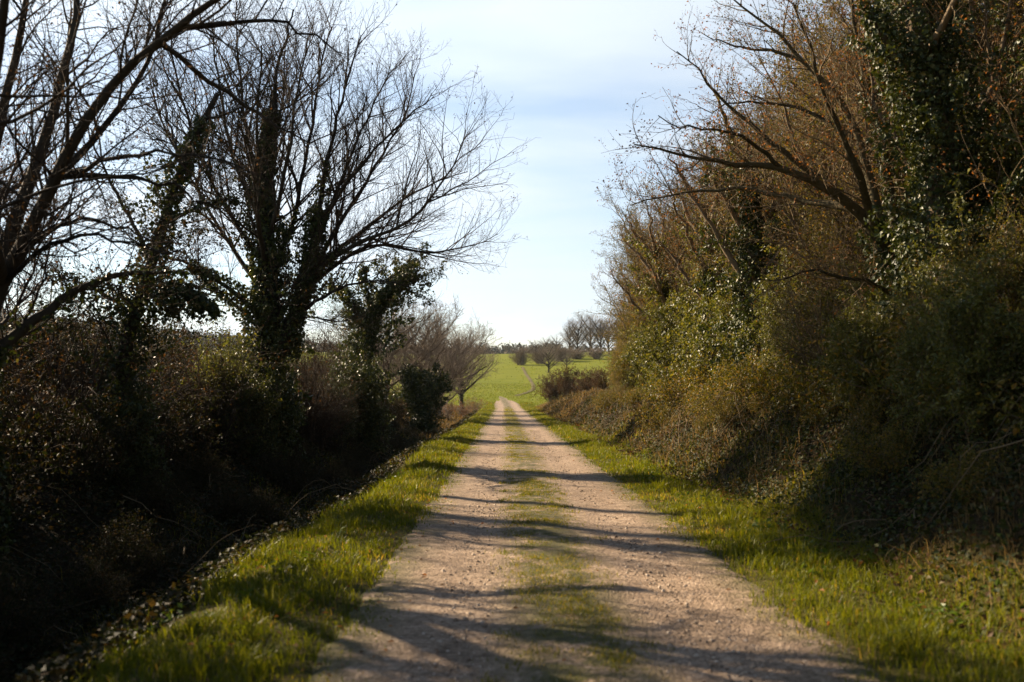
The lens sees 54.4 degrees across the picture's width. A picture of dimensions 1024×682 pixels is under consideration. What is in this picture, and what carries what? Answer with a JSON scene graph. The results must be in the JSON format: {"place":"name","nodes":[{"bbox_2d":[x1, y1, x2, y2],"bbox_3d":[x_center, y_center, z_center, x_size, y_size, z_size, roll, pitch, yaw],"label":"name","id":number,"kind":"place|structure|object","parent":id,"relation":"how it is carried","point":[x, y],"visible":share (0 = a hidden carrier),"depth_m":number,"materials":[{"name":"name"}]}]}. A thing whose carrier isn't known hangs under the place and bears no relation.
{"place":"outdoors","nodes":[
{"label":"outdoors","id":0,"kind":"place"},
{"bbox_2d":[0,0,981,350],"label":"sky","id":1,"kind":"structure","parent":0,"point":[569,70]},
{"bbox_2d":[0,346,1023,681],"bbox_3d":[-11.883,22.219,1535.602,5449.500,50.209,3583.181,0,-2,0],"label":"ground","id":2,"kind":"structure","parent":0,"point":[508,372],"depth_m":10.58,"materials":[{"name":"green plant"}]},
{"bbox_2d":[0,396,38,531],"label":"bramble bush","id":3,"kind":"object","parent":2,"relation":"on","point":[12,455],"visible":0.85,"depth_m":11.13,"materials":[{"name":"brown plant"}]},
{"bbox_2d":[0,365,71,449],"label":"bramble bush","id":4,"kind":"object","parent":2,"relation":"on","point":[3,400],"visible":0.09,"depth_m":16.12,"materials":[{"name":"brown plant"}]},
{"bbox_2d":[1,401,80,481],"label":"bramble bush","id":5,"kind":"object","parent":2,"relation":"on","point":[19,421],"visible":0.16,"depth_m":14.89,"materials":[{"name":"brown plant"}]},
{"bbox_2d":[0,364,84,546],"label":"bramble bush","id":6,"kind":"object","parent":2,"relation":"on","point":[28,468],"visible":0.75,"depth_m":11.95,"materials":[{"name":"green plant"}]},
{"bbox_2d":[0,91,108,404],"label":"ditch tree","id":7,"kind":"object","parent":2,"relation":"on","point":[19,177],"visible":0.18,"depth_m":20.54,"materials":[{"name":"brown plant"}]},
{"bbox_2d":[0,376,152,504],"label":"bramble bush","id":8,"kind":"object","parent":2,"relation":"on","point":[86,461],"visible":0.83,"depth_m":14.39,"materials":[{"name":"green plant"}]},
{"bbox_2d":[1,301,183,444],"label":"bramble bush","id":9,"kind":"object","parent":2,"relation":"on","point":[26,349],"visible":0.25,"depth_m":19.10,"materials":[{"name":"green plant"}]},
{"bbox_2d":[0,255,193,494],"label":"scrub bush","id":10,"kind":"object","parent":2,"relation":"on","point":[80,380],"visible":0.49,"depth_m":15.45,"materials":[{"name":"brown plant"}]},
{"bbox_2d":[8,278,207,469],"bbox_3d":[-7.556,1.006,18.556,3.874,4.647,3.954,-1,-2,19],"label":"scrub bush","id":11,"kind":"object","parent":2,"relation":"on","point":[96,353],"visible":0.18,"depth_m":18.41,"materials":[{"name":"brown plant"}]},
{"bbox_2d":[61,518,178,607],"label":"bramble bush","id":12,"kind":"object","parent":2,"relation":"on","point":[133,558],"visible":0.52,"depth_m":11.82,"materials":[{"name":"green plant"}]},
{"bbox_2d":[66,500,189,587],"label":"bramble bush","id":13,"kind":"object","parent":2,"relation":"on","point":[130,520],"visible":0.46,"depth_m":12.21,"materials":[{"name":"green plant"}]},
{"bbox_2d":[87,355,174,506],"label":"dark ivy shrub","id":14,"kind":"object","parent":2,"relation":"on","point":[136,406],"visible":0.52,"depth_m":15.44,"materials":[{"name":"green plant"}]},
{"bbox_2d":[71,307,213,432],"bbox_3d":[-8.350,1.171,23.402,3.592,4.310,3.667,1,-2,-33],"label":"scrub bush","id":15,"kind":"object","parent":2,"relation":"on","point":[191,362],"visible":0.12,"depth_m":23.35,"materials":[{"name":"brown plant"}]},
{"bbox_2d":[14,59,283,494],"bbox_3d":[-5.779,-0.984,15.793,4.406,7.217,3.270,0,-2,0],"label":"ivy tree","id":16,"kind":"object","parent":2,"relation":"on","point":[131,316],"visible":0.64,"depth_m":15.86,"materials":[{"name":"green plant"}]},
{"bbox_2d":[70,367,230,473],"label":"bramble bush","id":17,"kind":"object","parent":2,"relation":"on","point":[190,419],"visible":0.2,"depth_m":19.25,"materials":[{"name":"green plant"}]},
{"bbox_2d":[102,323,211,409],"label":"bramble bush","id":18,"kind":"object","parent":2,"relation":"on","point":[173,348],"visible":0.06,"depth_m":24.44,"materials":[{"name":"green plant"}]},
{"bbox_2d":[126,512,193,575],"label":"bramble bush","id":19,"kind":"object","parent":2,"relation":"on","point":[170,548],"visible":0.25,"depth_m":13.18,"materials":[{"name":"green plant"}]},
{"bbox_2d":[99,303,232,372],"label":"bramble bush","id":20,"kind":"object","parent":2,"relation":"on","point":[178,330],"visible":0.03,"depth_m":33.74,"materials":[{"name":"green plant"}]},
{"bbox_2d":[0,0,374,570],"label":"bare tree","id":21,"kind":"object","parent":2,"relation":"on","point":[17,246],"visible":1,"depth_m":10.77,"materials":[{"name":"brown plant"}]},
{"bbox_2d":[152,358,290,466],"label":"bramble bush","id":22,"kind":"object","parent":2,"relation":"on","point":[215,421],"visible":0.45,"depth_m":22.09,"materials":[{"name":"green plant"}]},
{"bbox_2d":[140,293,306,465],"bbox_3d":[-6.816,1.216,22.425,3.957,4.651,3.877,1,-2,-29],"label":"scrub bush","id":23,"kind":"object","parent":2,"relation":"on","point":[200,383],"visible":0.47,"depth_m":22.05,"materials":[{"name":"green plant"}]},
{"bbox_2d":[163,314,290,457],"bbox_3d":[-6.501,1.262,22.785,2.872,3.866,3.071,0,-2,0],"label":"green shrub","id":24,"kind":"object","parent":2,"relation":"on","point":[225,361],"visible":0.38,"depth_m":22.61,"materials":[{"name":"green plant"}]},
{"bbox_2d":[0,408,476,681],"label":"ditch ground cover","id":25,"kind":"object","parent":2,"relation":"on","point":[138,614],"visible":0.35,"depth_m":12.52,"materials":[{"name":"green plant"}]},
{"bbox_2d":[226,360,283,462],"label":"dark ivy shrub","id":26,"kind":"object","parent":2,"relation":"on","point":[252,449],"visible":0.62,"depth_m":22.81,"materials":[{"name":"green plant"}]},
{"bbox_2d":[240,481,307,528],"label":"bramble bush","id":27,"kind":"object","parent":2,"relation":"on","point":[265,511],"visible":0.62,"depth_m":17.01,"materials":[{"name":"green plant"}]},
{"bbox_2d":[246,343,308,466],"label":"dark ivy shrub","id":28,"kind":"object","parent":2,"relation":"on","point":[284,434],"visible":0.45,"depth_m":23.93,"materials":[{"name":"green plant"}]},
{"bbox_2d":[0,310,613,353],"bbox_3d":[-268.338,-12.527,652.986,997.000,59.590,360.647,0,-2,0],"label":"distant forest","id":29,"kind":"object","parent":2,"relation":"on","point":[505,349],"visible":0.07,"depth_m":661.15,"materials":[{"name":"plant"}]},
{"bbox_2d":[81,0,536,462],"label":"fan tree","id":30,"kind":"object","parent":2,"relation":"on","point":[317,263],"visible":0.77,"depth_m":24.66,"materials":[{"name":"brown plant"}]},
{"bbox_2d":[282,302,365,456],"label":"upright shrub","id":31,"kind":"object","parent":2,"relation":"on","point":[305,376],"visible":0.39,"depth_m":30.81,"materials":[{"name":"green plant"}]},
{"bbox_2d":[290,352,363,454],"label":"scrub bush","id":32,"kind":"object","parent":2,"relation":"on","point":[313,427],"visible":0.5,"depth_m":29.79,"materials":[{"name":"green plant"}]},
{"bbox_2d":[317,361,360,449],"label":"dark ivy shrub","id":33,"kind":"object","parent":2,"relation":"on","point":[351,430],"visible":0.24,"depth_m":33.71,"materials":[{"name":"green plant"}]},
{"bbox_2d":[321,330,396,454],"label":"dark ivy shrub","id":34,"kind":"object","parent":2,"relation":"on","point":[371,415],"visible":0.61,"depth_m":35.73,"materials":[{"name":"green plant"}]},
{"bbox_2d":[305,274,451,390],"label":"pale tree","id":35,"kind":"object","parent":2,"relation":"on","point":[392,355],"visible":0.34,"depth_m":59.31,"materials":[{"name":"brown plant"}]},
{"bbox_2d":[323,239,450,454],"bbox_3d":[-4.820,0.236,37.745,5.127,8.532,3.473,0,-2,0],"label":"leaning tree","id":36,"kind":"object","parent":2,"relation":"on","point":[383,303],"visible":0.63,"depth_m":37.72,"materials":[{"name":"green plant"}]},
{"bbox_2d":[347,294,490,417],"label":"pale tree","id":37,"kind":"object","parent":2,"relation":"on","point":[433,359],"visible":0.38,"depth_m":65.25,"materials":[{"name":"brown plant"}]},
{"bbox_2d":[396,359,454,433],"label":"ivy bush","id":38,"kind":"object","parent":2,"relation":"on","point":[421,402],"visible":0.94,"depth_m":57.46,"materials":[{"name":"green plant"}]},
{"bbox_2d":[394,311,503,418],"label":"pale tree","id":39,"kind":"object","parent":2,"relation":"on","point":[468,341],"visible":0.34,"depth_m":79.81,"materials":[{"name":"brown plant"}]},
{"bbox_2d":[421,320,500,412],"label":"field edge tree","id":40,"kind":"object","parent":2,"relation":"on","point":[468,378],"visible":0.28,"depth_m":95.76,"materials":[{"name":"brown plant"}]},
{"bbox_2d":[2,401,1023,681],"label":"verge grass","id":41,"kind":"structure","parent":2,"relation":"on","point":[796,553],"depth_m":8.12,"materials":[{"name":"green plant"}]},
{"bbox_2d":[442,355,610,407],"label":"field grass","id":42,"kind":"structure","parent":2,"relation":"on","point":[512,393],"depth_m":149.48,"materials":[{"name":"plant"}]},
{"bbox_2d":[532,370,563,401],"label":"brown bush","id":43,"kind":"object","parent":2,"relation":"on","point":[551,395],"visible":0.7,"depth_m":96.73,"materials":[{"name":"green plant"}]},
{"bbox_2d":[98,434,1020,681],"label":"fallen leaves","id":44,"kind":"object","parent":2,"relation":"on","point":[391,640],"visible":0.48,"depth_m":7.68,"materials":[{"name":"brown plant"}]},
{"bbox_2d":[547,363,586,395],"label":"brown bush","id":45,"kind":"object","parent":2,"relation":"on","point":[565,386],"visible":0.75,"depth_m":87.59,"materials":[{"name":"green plant"}]},
{"bbox_2d":[126,418,1023,647],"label":"verge weeds","id":46,"kind":"object","parent":2,"relation":"on","point":[997,583],"visible":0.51,"depth_m":8.53,"materials":[{"name":"green plant"}]},
{"bbox_2d":[564,313,598,350],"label":"distant tree","id":47,"kind":"object","parent":2,"relation":"on","point":[577,336],"visible":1,"depth_m":318.03,"materials":[{"name":"grey plant"}]},
{"bbox_2d":[602,325,639,394],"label":"hedge shrub","id":48,"kind":"object","parent":2,"relation":"on","point":[619,375],"visible":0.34,"depth_m":45.28,"materials":[{"name":"green plant"}]},
{"bbox_2d":[589,173,683,359],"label":"hedge tree","id":49,"kind":"object","parent":2,"relation":"on","point":[624,235],"visible":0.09,"depth_m":48.22,"materials":[{"name":"brown plant"}]},
{"bbox_2d":[612,322,660,394],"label":"ivy shrub","id":50,"kind":"object","parent":2,"relation":"on","point":[636,366],"visible":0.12,"depth_m":41.00,"materials":[{"name":"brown plant"}]},
{"bbox_2d":[590,184,704,350],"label":"hedge tree","id":51,"kind":"object","parent":2,"relation":"on","point":[638,263],"visible":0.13,"depth_m":43.95,"materials":[{"name":"brown plant"}]},
{"bbox_2d":[599,184,698,393],"bbox_3d":[5.814,-1.720,37.191,5.158,8.052,4.783,0,-2,0],"label":"bright ivy tree","id":52,"kind":"object","parent":2,"relation":"on","point":[657,288],"visible":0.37,"depth_m":36.91,"materials":[{"name":"green plant"}]},
{"bbox_2d":[631,396,680,434],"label":"bramble","id":53,"kind":"object","parent":2,"relation":"on","point":[661,415],"visible":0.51,"depth_m":28.89,"materials":[{"name":"brown plant"}]},
{"bbox_2d":[629,358,695,408],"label":"bramble","id":54,"kind":"object","parent":2,"relation":"on","point":[664,390],"visible":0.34,"depth_m":29.86,"materials":[{"name":"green plant"}]},
{"bbox_2d":[625,270,700,401],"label":"ivy shrub","id":55,"kind":"object","parent":2,"relation":"on","point":[658,349],"visible":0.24,"depth_m":34.33,"materials":[{"name":"green plant"}]},
{"bbox_2d":[608,118,753,317],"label":"hedge tree","id":56,"kind":"object","parent":2,"relation":"on","point":[667,226],"visible":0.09,"depth_m":40.32,"materials":[{"name":"brown plant"}]},
{"bbox_2d":[668,356,723,395],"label":"bramble","id":57,"kind":"object","parent":2,"relation":"on","point":[689,386],"visible":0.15,"depth_m":27.86,"materials":[{"name":"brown plant"}]},
{"bbox_2d":[625,111,772,387],"bbox_3d":[5.765,-2.472,28.795,4.814,8.554,5.045,0,-2,0],"label":"sunny ivy tree","id":58,"kind":"object","parent":2,"relation":"on","point":[702,310],"visible":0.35,"depth_m":28.94,"materials":[{"name":"green plant"}]},
{"bbox_2d":[664,255,733,389],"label":"ivy shrub","id":59,"kind":"object","parent":2,"relation":"on","point":[680,307],"visible":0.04,"depth_m":30.77,"materials":[{"name":"green plant"}]},
{"bbox_2d":[383,385,1023,638],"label":"dry bank grass","id":60,"kind":"structure","parent":2,"relation":"on","point":[450,423],"depth_m":14.99,"materials":[{"name":"brown plant"}]},
{"bbox_2d":[676,379,734,425],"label":"bramble","id":61,"kind":"object","parent":2,"relation":"on","point":[700,404],"visible":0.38,"depth_m":22.58,"materials":[{"name":"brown plant"}]},
{"bbox_2d":[650,89,791,324],"bbox_3d":[7.918,-3.467,32.984,6.866,10.681,6.658,1,-2,-32],"label":"hedge tree","id":62,"kind":"object","parent":2,"relation":"on","point":[697,155],"visible":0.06,"depth_m":32.94,"materials":[{"name":"brown plant"}]},
{"bbox_2d":[697,395,748,426],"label":"bramble","id":63,"kind":"object","parent":2,"relation":"on","point":[718,411],"visible":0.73,"depth_m":20.90,"materials":[{"name":"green plant"}]},
{"bbox_2d":[686,249,790,387],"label":"ivy shrub","id":64,"kind":"object","parent":2,"relation":"on","point":[718,300],"visible":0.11,"depth_m":26.07,"materials":[{"name":"green plant"}]},
{"bbox_2d":[649,50,831,373],"bbox_3d":[6.178,-2.676,24.625,4.638,8.396,6.028,-1,-2,32],"label":"tree","id":65,"kind":"object","parent":2,"relation":"on","point":[748,264],"visible":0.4,"depth_m":23.91,"materials":[{"name":"green plant"}]},
{"bbox_2d":[700,343,780,399],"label":"bramble","id":66,"kind":"object","parent":2,"relation":"on","point":[744,380],"visible":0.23,"depth_m":21.81,"materials":[{"name":"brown plant"}]},
{"bbox_2d":[673,19,844,298],"bbox_3d":[7.640,-3.503,26.859,6.504,10.119,6.308,-1,-2,33],"label":"hedge tree","id":67,"kind":"object","parent":2,"relation":"on","point":[713,257],"visible":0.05,"depth_m":26.65,"materials":[{"name":"brown plant"}]},
{"bbox_2d":[725,341,793,400],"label":"bramble","id":68,"kind":"object","parent":2,"relation":"on","point":[749,367],"visible":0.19,"depth_m":20.60,"materials":[{"name":"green plant"}]},
{"bbox_2d":[664,0,886,267],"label":"hedge tree","id":69,"kind":"object","parent":2,"relation":"on","point":[805,98],"visible":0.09,"depth_m":22.47,"materials":[{"name":"brown plant"}]},
{"bbox_2d":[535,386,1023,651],"bbox_3d":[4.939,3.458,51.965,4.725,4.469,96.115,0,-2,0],"label":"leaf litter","id":70,"kind":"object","parent":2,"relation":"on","point":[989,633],"visible":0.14,"depth_m":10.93,"materials":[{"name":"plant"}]},
{"bbox_2d":[541,385,1023,648],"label":"bank ivy cover","id":71,"kind":"object","parent":2,"relation":"on","point":[826,500],"visible":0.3,"depth_m":11.77,"materials":[{"name":"green plant"}]},
{"bbox_2d":[731,237,834,377],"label":"ivy shrub","id":72,"kind":"object","parent":2,"relation":"on","point":[766,299],"visible":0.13,"depth_m":22.00,"materials":[{"name":"green plant"}]},
{"bbox_2d":[755,295,811,384],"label":"ivy shrub","id":73,"kind":"object","parent":2,"relation":"on","point":[769,332],"visible":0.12,"depth_m":20.97,"materials":[{"name":"green plant"}]},
{"bbox_2d":[757,369,819,419],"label":"bramble","id":74,"kind":"object","parent":2,"relation":"on","point":[797,406],"visible":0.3,"depth_m":17.33,"materials":[{"name":"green plant"}]},
{"bbox_2d":[596,0,994,323],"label":"spreading tree","id":75,"kind":"object","parent":2,"relation":"on","point":[867,200],"visible":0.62,"depth_m":15.45,"materials":[{"name":"brown plant"}]},
{"bbox_2d":[773,289,835,389],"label":"ivy shrub","id":76,"kind":"object","parent":2,"relation":"on","point":[785,344],"visible":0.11,"depth_m":18.48,"materials":[{"name":"green plant"}]},
{"bbox_2d":[716,0,894,291],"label":"hedge tree","id":77,"kind":"object","parent":2,"relation":"on","point":[796,104],"visible":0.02,"depth_m":24.64,"materials":[{"name":"brown plant"}]},
{"bbox_2d":[759,234,861,397],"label":"thicket shrub","id":78,"kind":"object","parent":2,"relation":"on","point":[800,301],"visible":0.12,"depth_m":19.25,"materials":[{"name":"brown plant"}]},
{"bbox_2d":[783,291,863,408],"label":"thicket shrub","id":79,"kind":"object","parent":2,"relation":"on","point":[824,335],"visible":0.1,"depth_m":16.62,"materials":[{"name":"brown plant"}]},
{"bbox_2d":[769,339,888,424],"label":"bramble","id":80,"kind":"object","parent":2,"relation":"on","point":[808,382],"visible":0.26,"depth_m":15.49,"materials":[{"name":"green plant"}]},
{"bbox_2d":[785,253,879,381],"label":"ivy shrub","id":81,"kind":"object","parent":2,"relation":"on","point":[830,298],"visible":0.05,"depth_m":17.31,"materials":[{"name":"green plant"}]},
{"bbox_2d":[752,209,914,432],"bbox_3d":[5.742,-0.434,17.315,3.143,4.011,3.367,-1,-2,26],"label":"thicket shrub","id":82,"kind":"object","parent":2,"relation":"on","point":[811,324],"visible":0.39,"depth_m":17.38,"materials":[{"name":"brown plant"}]},
{"bbox_2d":[699,0,998,294],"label":"hedge tree","id":83,"kind":"object","parent":2,"relation":"on","point":[764,177],"visible":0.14,"depth_m":19.47,"materials":[{"name":"brown plant"}]},
{"bbox_2d":[807,288,904,416],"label":"ivy shrub","id":84,"kind":"object","parent":2,"relation":"on","point":[865,332],"visible":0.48,"depth_m":14.43,"materials":[{"name":"green plant"}]},
{"bbox_2d":[754,92,984,400],"bbox_3d":[7.218,-1.407,18.411,5.268,6.275,4.916,0,-2,17],"label":"thicket shrub","id":85,"kind":"object","parent":2,"relation":"on","point":[840,241],"visible":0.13,"depth_m":18.53,"materials":[{"name":"brown plant"}]},
{"bbox_2d":[830,250,915,342],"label":"ivy shrub","id":86,"kind":"object","parent":2,"relation":"on","point":[868,293],"visible":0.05,"depth_m":16.40,"materials":[{"name":"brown plant"}]},
{"bbox_2d":[806,289,942,445],"bbox_3d":[5.588,0.342,13.297,3.240,2.128,2.674,0,-2,13],"label":"bramble","id":87,"kind":"object","parent":2,"relation":"on","point":[880,360],"visible":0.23,"depth_m":13.14,"materials":[{"name":"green plant"}]},
{"bbox_2d":[829,409,944,478],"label":"bramble","id":88,"kind":"object","parent":2,"relation":"on","point":[893,451],"visible":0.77,"depth_m":11.38,"materials":[{"name":"green plant"}]},
{"bbox_2d":[775,0,1023,260],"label":"hedge tree","id":89,"kind":"object","parent":2,"relation":"on","point":[863,90],"visible":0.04,"depth_m":17.24,"materials":[{"name":"brown plant"}]},
{"bbox_2d":[776,0,1023,266],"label":"hedge tree","id":90,"kind":"object","parent":2,"relation":"on","point":[969,55],"visible":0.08,"depth_m":17.75,"materials":[{"name":"brown plant"}]},
{"bbox_2d":[805,0,1023,351],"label":"tree","id":91,"kind":"object","parent":2,"relation":"on","point":[921,54],"visible":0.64,"depth_m":13.89,"materials":[{"name":"green plant"}]},
{"bbox_2d":[879,245,976,382],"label":"thicket shrub","id":92,"kind":"object","parent":2,"relation":"on","point":[898,307],"visible":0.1,"depth_m":13.24,"materials":[{"name":"green plant"}]},
{"bbox_2d":[878,285,1010,441],"bbox_3d":[5.054,0.347,11.587,1.553,1.972,1.552,1,-2,-30],"label":"ivy shrub","id":93,"kind":"object","parent":2,"relation":"on","point":[918,341],"visible":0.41,"depth_m":11.48,"materials":[{"name":"green plant"}]},
{"bbox_2d":[911,453,988,501],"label":"bramble","id":94,"kind":"object","parent":2,"relation":"on","point":[932,479],"visible":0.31,"depth_m":9.70,"materials":[{"name":"green plant"}]},
{"bbox_2d":[897,196,1023,338],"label":"ivy shrub","id":95,"kind":"object","parent":2,"relation":"on","point":[953,242],"visible":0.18,"depth_m":12.51,"materials":[{"name":"green plant"}]},
{"bbox_2d":[903,52,1023,294],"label":"ivy shrub","id":96,"kind":"object","parent":2,"relation":"on","point":[987,161],"visible":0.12,"depth_m":13.85,"materials":[{"name":"green plant"}]},
{"bbox_2d":[907,248,1023,438],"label":"ivy shrub","id":97,"kind":"object","parent":2,"relation":"on","point":[970,362],"visible":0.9,"depth_m":10.30,"materials":[{"name":"green plant"}]},
{"bbox_2d":[917,434,1021,511],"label":"bramble","id":98,"kind":"object","parent":2,"relation":"on","point":[970,475],"visible":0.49,"depth_m":9.23,"materials":[{"name":"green plant"}]},
{"bbox_2d":[915,322,1023,448],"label":"bramble","id":99,"kind":"object","parent":2,"relation":"on","point":[947,387],"visible":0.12,"depth_m":10.70,"materials":[{"name":"green plant"}]},
{"bbox_2d":[938,173,1023,351],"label":"hedge shrub","id":100,"kind":"object","parent":2,"relation":"on","point":[1013,289],"visible":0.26,"depth_m":11.95,"materials":[{"name":"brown plant"}]},
{"bbox_2d":[968,353,1023,453],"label":"bramble","id":101,"kind":"object","parent":2,"relation":"on","point":[1016,415],"visible":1,"depth_m":8.99,"materials":[{"name":"green plant"}]},
{"bbox_2d":[0,372,1023,657],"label":"dead stems","id":102,"kind":"object","parent":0,"point":[672,458],"visible":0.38,"depth_m":13.40,"materials":[{"name":"plant"}]},
{"bbox_2d":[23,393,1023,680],"bbox_3d":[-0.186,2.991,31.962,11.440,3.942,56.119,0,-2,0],"label":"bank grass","id":103,"kind":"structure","parent":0,"point":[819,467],"depth_m":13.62,"materials":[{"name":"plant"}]},
{"bbox_2d":[450,407,683,681],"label":"grass strip","id":104,"kind":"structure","parent":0,"point":[528,482],"depth_m":8.63,"materials":[{"name":"green plant"}]},
{"bbox_2d":[308,396,888,681],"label":"gravel path","id":105,"kind":"structure","parent":0,"point":[790,649],"depth_m":7.73,"materials":[{"name":"beige gravel"}]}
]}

